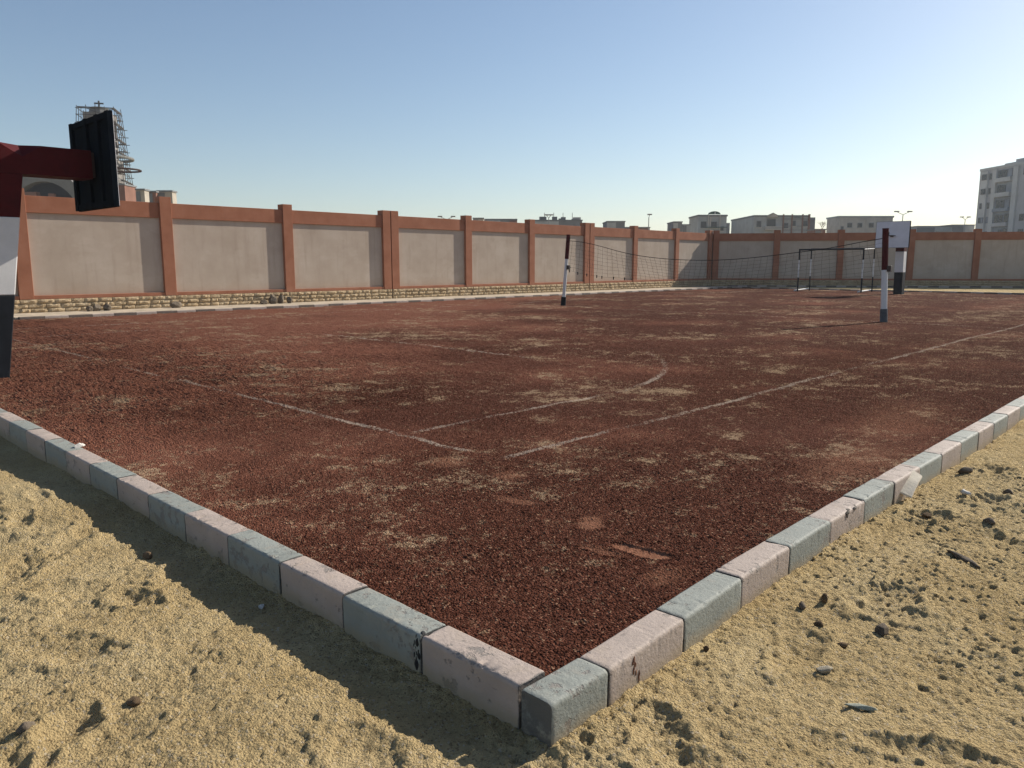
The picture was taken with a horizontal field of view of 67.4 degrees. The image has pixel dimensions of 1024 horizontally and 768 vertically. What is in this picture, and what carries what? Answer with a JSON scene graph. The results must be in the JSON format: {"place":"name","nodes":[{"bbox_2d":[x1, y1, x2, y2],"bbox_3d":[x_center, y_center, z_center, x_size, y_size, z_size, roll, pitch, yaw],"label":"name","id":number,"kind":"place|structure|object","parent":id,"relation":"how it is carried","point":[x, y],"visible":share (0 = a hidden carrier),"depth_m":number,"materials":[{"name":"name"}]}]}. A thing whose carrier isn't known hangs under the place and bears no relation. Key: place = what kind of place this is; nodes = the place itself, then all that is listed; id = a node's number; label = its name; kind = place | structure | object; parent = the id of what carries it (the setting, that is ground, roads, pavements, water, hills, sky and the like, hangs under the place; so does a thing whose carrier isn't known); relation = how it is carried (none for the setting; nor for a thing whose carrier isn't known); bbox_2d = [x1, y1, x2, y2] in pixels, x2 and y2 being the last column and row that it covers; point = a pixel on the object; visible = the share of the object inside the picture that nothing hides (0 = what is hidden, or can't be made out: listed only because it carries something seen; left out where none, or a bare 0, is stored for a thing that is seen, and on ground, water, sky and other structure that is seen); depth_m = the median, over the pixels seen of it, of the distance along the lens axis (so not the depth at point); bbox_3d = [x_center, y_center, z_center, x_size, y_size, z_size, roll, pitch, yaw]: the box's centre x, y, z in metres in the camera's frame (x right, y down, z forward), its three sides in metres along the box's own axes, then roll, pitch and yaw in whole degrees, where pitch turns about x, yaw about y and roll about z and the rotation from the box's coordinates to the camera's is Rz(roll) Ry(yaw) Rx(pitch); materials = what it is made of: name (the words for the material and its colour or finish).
{"place":"outdoors","nodes":[
{"label":"outdoors","id":0,"kind":"place"},
{"bbox_2d":[22,177,74,197],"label":"church nave","id":1,"kind":"structure","parent":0,"point":[33,186],"depth_m":109.77,"materials":[{"name":"concrete"}]},
{"bbox_2d":[82,101,134,182],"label":"church tower","id":2,"kind":"structure","parent":0,"point":[130,159],"depth_m":134.72,"materials":[{"name":"metal"}]},
{"bbox_2d":[74,103,133,184],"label":"scaffolding","id":3,"kind":"object","parent":2,"relation":"attached to","point":[122,143],"visible":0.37,"depth_m":134.08,"materials":[{"name":"grey metal"}]},
{"bbox_2d":[118,183,136,200],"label":"building","id":4,"kind":"structure","parent":0,"point":[127,192],"depth_m":97.81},
{"bbox_2d":[135,189,149,201],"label":"building","id":5,"kind":"structure","parent":0,"point":[142,195],"depth_m":87.75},
{"bbox_2d":[149,191,158,201],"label":"building","id":6,"kind":"structure","parent":0,"point":[153,195],"depth_m":91.62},
{"bbox_2d":[156,190,176,203],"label":"building","id":7,"kind":"structure","parent":0,"point":[168,193],"depth_m":92.58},
{"bbox_2d":[14,286,737,319],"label":"pavement","id":8,"kind":"structure","parent":0,"point":[16,315],"depth_m":26.08,"materials":[{"name":"concrete"}]},
{"bbox_2d":[93,304,100,310],"bbox_3d":[-11.859,-2.169,21.935,0.216,0.221,0.228,-5,10,-28],"label":"rubble block","id":9,"kind":"object","parent":8,"relation":"on","point":[96,307],"depth_m":21.88,"materials":[{"name":"stone"}]},
{"bbox_2d":[103,304,111,310],"bbox_3d":[-11.658,-2.198,22.109,0.241,0.226,0.187,0,9,3],"label":"rubble block","id":10,"kind":"object","parent":8,"relation":"on","point":[107,307],"depth_m":22.07,"materials":[{"name":"stone"}]},
{"bbox_2d":[170,301,181,307],"bbox_3d":[-10.295,-2.409,23.515,0.266,0.241,0.373,1,9,9],"label":"rubble block","id":11,"kind":"object","parent":8,"relation":"on","point":[176,304],"depth_m":23.43,"materials":[{"name":"stone"}]},
{"bbox_2d":[14,188,391,313],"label":"boundary wall","id":12,"kind":"structure","parent":8,"relation":"on","point":[162,252],"depth_m":24.09,"materials":[{"name":"paint"}]},
{"bbox_2d":[269,294,276,303],"bbox_3d":[-8.065,-2.837,25.873,0.299,0.376,0.252,8,12,43],"label":"rubble block","id":13,"kind":"object","parent":8,"relation":"on","point":[272,299],"depth_m":25.79,"materials":[{"name":"stone"}]},
{"bbox_2d":[278,295,283,303],"bbox_3d":[-7.837,-2.845,26.066,0.234,0.364,0.202,8,12,43],"label":"rubble block","id":14,"kind":"object","parent":8,"relation":"on","point":[280,299],"depth_m":26.00,"materials":[{"name":"stone"}]},
{"bbox_2d":[390,211,589,298],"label":"boundary wall","id":15,"kind":"structure","parent":8,"relation":"on","point":[465,255],"depth_m":33.11,"materials":[{"name":"paint"}]},
{"bbox_2d":[589,223,712,290],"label":"boundary wall","id":16,"kind":"structure","parent":8,"relation":"on","point":[687,247],"depth_m":42.07,"materials":[{"name":"paint"}]},
{"bbox_2d":[484,219,516,222],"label":"building","id":17,"kind":"structure","parent":0,"point":[506,220],"depth_m":146.87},
{"bbox_2d":[0,288,1023,676],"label":"court ground","id":18,"kind":"structure","parent":0,"point":[548,484],"depth_m":6.87,"materials":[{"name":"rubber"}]},
{"bbox_2d":[0,110,141,377],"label":"basketball stand","id":19,"kind":"object","parent":18,"relation":"on","point":[86,162],"visible":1,"depth_m":9.47,"materials":[{"name":"black paint"}]},
{"bbox_2d":[561,235,570,305],"bbox_3d":[1.777,-3.704,25.439,0.366,2.439,0.208,5,10,29],"label":"net post","id":20,"kind":"object","parent":18,"relation":"on","point":[563,297],"visible":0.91,"depth_m":25.37,"materials":[{"name":"metal"}]},
{"bbox_2d":[794,248,875,292],"bbox_3d":[16.210,-5.708,38.655,3.296,2.266,1.752,8,12,43],"label":"handball goal","id":21,"kind":"object","parent":18,"relation":"on","point":[860,291],"visible":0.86,"depth_m":38.15,"materials":[{"name":"black paint"}]},
{"bbox_2d":[880,228,891,321],"bbox_3d":[8.869,-2.522,18.257,0.276,2.316,0.209,3,9,20],"label":"net post","id":22,"kind":"object","parent":18,"relation":"on","point":[885,269],"visible":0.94,"depth_m":18.20,"materials":[{"name":"metal"}]},
{"bbox_2d":[568,238,888,285],"bbox_3d":[5.323,-3.472,21.750,0.220,1.380,10.266,-9,12,-44],"label":"volleyball net","id":23,"kind":"object","parent":22,"relation":"attached to","point":[722,266],"visible":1,"depth_m":21.32,"materials":[{"name":"fabric"}]},
{"bbox_2d":[875,221,910,293],"bbox_3d":[17.280,-5.518,34.705,1.440,3.550,2.190,8,12,43],"label":"basketball stand","id":24,"kind":"object","parent":18,"relation":"on","point":[899,236],"visible":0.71,"depth_m":34.45,"materials":[{"name":"black paint"}]},
{"bbox_2d":[0,419,1023,767],"bbox_3d":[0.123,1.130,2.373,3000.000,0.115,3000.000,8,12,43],"label":"sand ground","id":25,"kind":"structure","parent":0,"point":[204,657],"depth_m":2.85,"materials":[{"name":"sand"}]},
{"bbox_2d":[0,412,24,441],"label":"kerb block","id":26,"kind":"structure","parent":25,"relation":"on","point":[6,418],"depth_m":6.69,"materials":[{"name":"pink paint"}]},
{"bbox_2d":[16,721,34,733],"bbox_3d":[-1.562,1.103,2.464,0.044,0.046,0.054,0,9,-2],"label":"clod","id":27,"kind":"object","parent":25,"relation":"on","point":[23,727],"visible":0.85,"depth_m":2.45,"materials":[{"name":"soil"}]},
{"bbox_2d":[9,420,42,451],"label":"kerb block","id":28,"kind":"structure","parent":25,"relation":"on","point":[19,429],"depth_m":6.39,"materials":[{"name":"grey paint"}]},
{"bbox_2d":[18,316,44,319],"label":"kerb block","id":29,"kind":"structure","parent":25,"relation":"on","point":[32,317],"depth_m":19.43,"materials":[{"name":"grey paint"}]},
{"bbox_2d":[26,429,61,461],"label":"kerb block","id":30,"kind":"structure","parent":25,"relation":"on","point":[36,439],"depth_m":6.04,"materials":[{"name":"pink paint"}]},
{"bbox_2d":[45,315,68,318],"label":"kerb block","id":31,"kind":"structure","parent":25,"relation":"on","point":[59,316],"depth_m":19.81,"materials":[{"name":"pink paint"}]},
{"bbox_2d":[45,438,82,471],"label":"kerb block","id":32,"kind":"structure","parent":25,"relation":"on","point":[56,450],"depth_m":5.71,"materials":[{"name":"grey paint"}]},
{"bbox_2d":[69,314,91,317],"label":"kerb block","id":33,"kind":"structure","parent":25,"relation":"on","point":[81,315],"depth_m":20.21,"materials":[{"name":"grey paint"}]},
{"bbox_2d":[66,449,107,484],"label":"kerb block","id":34,"kind":"structure","parent":25,"relation":"on","point":[80,462],"depth_m":5.36,"materials":[{"name":"pink paint"}]},
{"bbox_2d":[92,313,114,316],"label":"kerb block","id":35,"kind":"structure","parent":25,"relation":"on","point":[103,314],"depth_m":20.61,"materials":[{"name":"pink paint"}]},
{"bbox_2d":[90,461,136,499],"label":"kerb block","id":36,"kind":"structure","parent":25,"relation":"on","point":[105,476],"depth_m":5.01,"materials":[{"name":"grey paint"}]},
{"bbox_2d":[114,312,135,315],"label":"kerb block","id":37,"kind":"structure","parent":25,"relation":"on","point":[126,313],"depth_m":21.02,"materials":[{"name":"grey paint"}]},
{"bbox_2d":[126,696,140,706],"bbox_3d":[-1.305,1.094,2.646,0.055,0.029,0.042,8,12,43],"label":"clod","id":38,"kind":"object","parent":25,"relation":"on","point":[133,701],"visible":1,"depth_m":2.63,"materials":[{"name":"soil"}]},
{"bbox_2d":[117,475,168,518],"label":"kerb block","id":39,"kind":"structure","parent":25,"relation":"on","point":[135,492],"depth_m":4.67,"materials":[{"name":"pink paint"}]},
{"bbox_2d":[136,311,156,314],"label":"kerb block","id":40,"kind":"structure","parent":25,"relation":"on","point":[148,312],"depth_m":21.42,"materials":[{"name":"pink paint"}]},
{"bbox_2d":[142,552,151,558],"bbox_3d":[-1.877,0.883,3.955,0.060,0.042,0.045,8,12,43],"label":"clod","id":41,"kind":"object","parent":25,"relation":"on","point":[146,555],"visible":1,"depth_m":3.94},
{"bbox_2d":[157,310,176,313],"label":"kerb block","id":42,"kind":"structure","parent":25,"relation":"on","point":[171,311],"depth_m":21.82,"materials":[{"name":"grey paint"}]},
{"bbox_2d":[148,491,205,541],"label":"kerb block","id":43,"kind":"structure","parent":25,"relation":"on","point":[168,510],"depth_m":4.33,"materials":[{"name":"grey paint"}]},
{"bbox_2d":[176,310,195,312],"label":"kerb block","id":44,"kind":"structure","parent":25,"relation":"on","point":[181,311],"depth_m":22.15,"materials":[{"name":"pink paint"}]},
{"bbox_2d":[195,309,214,311],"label":"kerb block","id":45,"kind":"structure","parent":25,"relation":"on","point":[198,310],"depth_m":22.56,"materials":[{"name":"grey paint"}]},
{"bbox_2d":[185,509,249,565],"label":"kerb block","id":46,"kind":"structure","parent":25,"relation":"on","point":[209,531],"depth_m":3.98,"materials":[{"name":"pink paint"}]},
{"bbox_2d":[215,308,232,310],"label":"kerb block","id":47,"kind":"structure","parent":25,"relation":"on","point":[222,309],"depth_m":22.97,"materials":[{"name":"pink paint"}]},
{"bbox_2d":[233,307,249,309],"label":"kerb block","id":48,"kind":"structure","parent":25,"relation":"on","point":[244,308],"depth_m":23.43,"materials":[{"name":"grey paint"}]},
{"bbox_2d":[228,530,302,594],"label":"kerb block","id":49,"kind":"structure","parent":25,"relation":"on","point":[258,558],"depth_m":3.64,"materials":[{"name":"grey paint"}]},
{"bbox_2d":[265,306,282,308],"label":"kerb block","id":50,"kind":"structure","parent":25,"relation":"on","point":[273,307],"depth_m":24.16,"materials":[{"name":"grey paint"}]},
{"bbox_2d":[283,305,298,308],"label":"kerb block","id":51,"kind":"structure","parent":25,"relation":"on","point":[291,306],"depth_m":24.59,"materials":[{"name":"pink paint"}]},
{"bbox_2d":[312,304,328,306],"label":"kerb block","id":52,"kind":"structure","parent":25,"relation":"on","point":[318,305],"depth_m":25.35,"materials":[{"name":"pink paint"}]},
{"bbox_2d":[280,556,367,627],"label":"kerb block","id":53,"kind":"structure","parent":25,"relation":"on","point":[314,587],"depth_m":3.30,"materials":[{"name":"pink paint"}]},
{"bbox_2d":[343,588,445,673],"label":"kerb block","id":54,"kind":"structure","parent":25,"relation":"on","point":[375,621],"depth_m":2.96,"materials":[{"name":"grey paint"}]},
{"bbox_2d":[422,626,544,728],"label":"kerb block","id":55,"kind":"structure","parent":25,"relation":"on","point":[481,675],"depth_m":2.61,"materials":[{"name":"pink paint"}]},
{"bbox_2d":[521,658,607,746],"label":"kerb block","id":56,"kind":"structure","parent":25,"relation":"on","point":[563,702],"depth_m":2.44,"materials":[{"name":"grey paint"}]},
{"bbox_2d":[580,610,683,705],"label":"kerb block","id":57,"kind":"structure","parent":25,"relation":"on","point":[642,650],"depth_m":2.74,"materials":[{"name":"pink paint"}]},
{"bbox_2d":[656,572,740,651],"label":"kerb block","id":58,"kind":"structure","parent":25,"relation":"on","point":[705,606],"depth_m":3.11,"materials":[{"name":"grey paint"}]},
{"bbox_2d":[715,541,788,607],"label":"kerb block","id":59,"kind":"structure","parent":25,"relation":"on","point":[758,570],"depth_m":3.48,"materials":[{"name":"pink paint"}]},
{"bbox_2d":[765,517,830,573],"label":"kerb block","id":60,"kind":"structure","parent":25,"relation":"on","point":[805,540],"depth_m":3.84,"materials":[{"name":"grey paint"}]},
{"bbox_2d":[799,601,805,609],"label":"clod","id":61,"kind":"object","parent":25,"relation":"on","point":[802,606],"visible":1,"depth_m":3.30,"materials":[{"name":"concrete"}]},
{"bbox_2d":[813,621,823,626],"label":"clod","id":62,"kind":"object","parent":25,"relation":"on","point":[818,623],"visible":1,"depth_m":3.14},
{"bbox_2d":[816,665,832,673],"bbox_3d":[1.149,1.049,2.823,0.065,0.027,0.035,-5,10,-30],"label":"pebble","id":63,"kind":"object","parent":25,"relation":"on","point":[823,669],"visible":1,"depth_m":2.81,"materials":[{"name":"stone"}]},
{"bbox_2d":[821,593,827,602],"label":"clod","id":64,"kind":"object","parent":25,"relation":"on","point":[824,598],"visible":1,"depth_m":3.35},
{"bbox_2d":[808,497,864,543],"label":"kerb block","id":65,"kind":"structure","parent":25,"relation":"on","point":[842,515],"depth_m":4.21,"materials":[{"name":"pink paint"}]},
{"bbox_2d":[837,642,848,647],"bbox_3d":[1.296,1.023,3.010,0.035,0.021,0.038,8,12,43],"label":"clod","id":66,"kind":"object","parent":25,"relation":"on","point":[843,645],"visible":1,"depth_m":3.00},
{"bbox_2d":[844,703,876,710],"bbox_3d":[1.168,1.081,2.572,0.105,0.017,0.026,2,9,13],"label":"shard","id":67,"kind":"object","parent":25,"relation":"on","point":[862,707],"visible":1,"depth_m":2.56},
{"bbox_2d":[843,479,893,523],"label":"kerb block","id":68,"kind":"structure","parent":25,"relation":"on","point":[875,496],"depth_m":4.56,"materials":[{"name":"grey paint"}]},
{"bbox_2d":[875,623,888,636],"bbox_3d":[1.503,1.002,3.121,0.049,0.049,0.070,8,12,43],"label":"stone","id":69,"kind":"object","parent":25,"relation":"on","point":[882,629],"visible":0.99,"depth_m":3.11,"materials":[{"name":"stone"}]},
{"bbox_2d":[875,464,919,503],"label":"kerb block","id":70,"kind":"structure","parent":25,"relation":"on","point":[898,476],"depth_m":4.87,"materials":[{"name":"pink paint"}]},
{"bbox_2d":[900,470,921,497],"bbox_3d":[2.546,0.638,4.887,0.067,0.124,0.255,8,12,43],"label":"board piece","id":71,"kind":"object","parent":25,"relation":"on","point":[911,484],"visible":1,"depth_m":4.87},
{"bbox_2d":[901,452,941,485],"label":"kerb block","id":72,"kind":"structure","parent":25,"relation":"on","point":[928,464],"depth_m":5.29,"materials":[{"name":"grey paint"}]},
{"bbox_2d":[922,512,931,517],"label":"clod","id":73,"kind":"object","parent":25,"relation":"on","point":[926,515],"visible":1,"depth_m":4.59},
{"bbox_2d":[924,440,961,472],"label":"kerb block","id":74,"kind":"structure","parent":25,"relation":"on","point":[949,451],"depth_m":5.63,"materials":[{"name":"pink paint"}]},
{"bbox_2d":[944,430,977,462],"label":"kerb block","id":75,"kind":"structure","parent":25,"relation":"on","point":[967,440],"depth_m":5.99,"materials":[{"name":"grey paint"}]},
{"bbox_2d":[947,550,979,567],"bbox_3d":[2.261,0.877,3.856,0.042,0.034,0.232,-1,9,-9],"label":"stick","id":76,"kind":"object","parent":25,"relation":"on","point":[956,555],"visible":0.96,"depth_m":3.84,"materials":[{"name":"wood"}]},
{"bbox_2d":[957,467,972,473],"bbox_3d":[3.229,0.617,5.476,0.114,0.052,0.053,-1,9,-8],"label":"clod","id":77,"kind":"object","parent":25,"relation":"on","point":[965,470],"visible":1,"depth_m":5.46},
{"bbox_2d":[961,489,971,495],"bbox_3d":[2.881,0.690,4.880,0.040,0.033,0.067,-2,9,-15],"label":"paper scrap","id":78,"kind":"object","parent":25,"relation":"on","point":[964,491],"visible":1,"depth_m":4.87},
{"bbox_2d":[963,421,993,450],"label":"kerb block","id":79,"kind":"structure","parent":25,"relation":"on","point":[984,430],"depth_m":6.34,"materials":[{"name":"pink paint"}]},
{"bbox_2d":[983,517,995,524],"bbox_3d":[2.733,0.784,4.390,0.043,0.046,0.078,-1,9,-5],"label":"clod","id":80,"kind":"object","parent":25,"relation":"on","point":[989,520],"visible":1,"depth_m":4.37,"materials":[{"name":"concrete"}]},
{"bbox_2d":[979,413,1007,439],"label":"kerb block","id":81,"kind":"structure","parent":25,"relation":"on","point":[999,421],"depth_m":6.69,"materials":[{"name":"grey paint"}]},
{"bbox_2d":[993,405,1019,430],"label":"kerb block","id":82,"kind":"structure","parent":25,"relation":"on","point":[1012,413],"depth_m":7.05,"materials":[{"name":"pink paint"}]},
{"bbox_2d":[1003,489,1013,494],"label":"clod","id":83,"kind":"object","parent":25,"relation":"on","point":[1007,491],"visible":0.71,"depth_m":4.96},
{"bbox_2d":[1007,399,1023,420],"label":"kerb block","id":84,"kind":"structure","parent":25,"relation":"on","point":[1018,403],"depth_m":7.34,"materials":[{"name":"grey paint"}]},
{"bbox_2d":[0,0,1023,232],"label":"sky","id":85,"kind":"structure","parent":0,"point":[598,112],"materials":[{"name":"blue"}]},
{"bbox_2d":[535,213,582,225],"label":"building","id":86,"kind":"structure","parent":0,"point":[575,221],"depth_m":146.99,"materials":[{"name":"concrete"}]},
{"bbox_2d":[602,221,625,228],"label":"building","id":87,"kind":"structure","parent":0,"point":[613,224],"depth_m":147.05,"materials":[{"name":"concrete"}]},
{"bbox_2d":[625,227,649,229],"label":"building","id":88,"kind":"structure","parent":0,"point":[643,228],"depth_m":147.16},
{"bbox_2d":[667,221,682,231],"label":"building","id":89,"kind":"structure","parent":0,"point":[674,224],"depth_m":147.13,"materials":[{"name":"concrete"}]},
{"bbox_2d":[682,224,690,231],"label":"building","id":90,"kind":"structure","parent":0,"point":[685,227],"depth_m":152.04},
{"bbox_2d":[689,211,727,232],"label":"house","id":91,"kind":"structure","parent":0,"point":[700,223],"depth_m":161.68,"materials":[{"name":"white paint"}]},
{"bbox_2d":[700,221,706,228],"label":"window","id":92,"kind":"structure","parent":91,"relation":"in","point":[703,223],"depth_m":161.65,"materials":[{"name":"grey glass"}]},
{"bbox_2d":[709,222,717,228],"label":"window","id":93,"kind":"structure","parent":91,"relation":"in","point":[713,224],"depth_m":161.69,"materials":[{"name":"grey glass"}]},
{"bbox_2d":[726,213,814,232],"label":"house","id":94,"kind":"structure","parent":0,"point":[783,223],"depth_m":161.72,"materials":[{"name":"white paint"}]},
{"bbox_2d":[756,221,761,227],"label":"window","id":95,"kind":"structure","parent":94,"relation":"in","point":[758,223],"depth_m":161.65,"materials":[{"name":"grey glass"}]},
{"bbox_2d":[766,219,775,225],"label":"window","id":96,"kind":"structure","parent":94,"relation":"in","point":[770,222],"depth_m":161.57,"materials":[{"name":"grey glass"}]},
{"bbox_2d":[806,229,826,232],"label":"building","id":97,"kind":"structure","parent":0,"point":[816,230],"depth_m":137.44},
{"bbox_2d":[826,216,893,232],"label":"house","id":98,"kind":"structure","parent":0,"point":[856,224],"depth_m":161.75,"materials":[{"name":"white paint"}]},
{"bbox_2d":[775,287,1023,292],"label":"sand apron","id":99,"kind":"object","parent":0,"point":[1012,290],"visible":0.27,"depth_m":41.25,"materials":[{"name":"sand"}]},
{"bbox_2d":[712,229,1023,285],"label":"boundary wall","id":100,"kind":"structure","parent":99,"relation":"on","point":[977,257],"depth_m":45.58,"materials":[{"name":"paint"}]},
{"bbox_2d":[911,226,952,231],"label":"building","id":101,"kind":"structure","parent":0,"point":[933,228],"depth_m":156.95,"materials":[{"name":"concrete"}]},
{"bbox_2d":[941,225,974,231],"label":"building","id":102,"kind":"structure","parent":0,"point":[960,228],"depth_m":171.67,"materials":[{"name":"concrete"}]},
{"bbox_2d":[975,158,1023,231],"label":"apartment block","id":103,"kind":"structure","parent":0,"point":[1000,206],"depth_m":160.98,"materials":[{"name":"white paint"}]},
{"bbox_2d":[994,214,998,222],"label":"window","id":104,"kind":"structure","parent":103,"relation":"in","point":[996,217],"depth_m":162.83,"materials":[{"name":"grey glass"}]},
{"bbox_2d":[995,200,999,207],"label":"window","id":105,"kind":"structure","parent":103,"relation":"in","point":[997,205],"depth_m":162.48,"materials":[{"name":"grey glass"}]},
{"bbox_2d":[996,185,1001,192],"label":"window","id":106,"kind":"structure","parent":103,"relation":"in","point":[999,187],"depth_m":161.84,"materials":[{"name":"grey glass"}]},
{"bbox_2d":[998,170,1002,177],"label":"window","id":107,"kind":"structure","parent":103,"relation":"in","point":[1000,173],"depth_m":161.49,"materials":[{"name":"grey glass"}]},
{"bbox_2d":[1003,213,1008,221],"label":"window","id":108,"kind":"structure","parent":103,"relation":"in","point":[1006,216],"depth_m":159.88,"materials":[{"name":"grey glass"}]},
{"bbox_2d":[1005,198,1009,206],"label":"window","id":109,"kind":"structure","parent":103,"relation":"in","point":[1007,201],"depth_m":159.53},
{"bbox_2d":[1008,168,1012,175],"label":"window","id":110,"kind":"structure","parent":103,"relation":"in","point":[1010,171],"depth_m":158.56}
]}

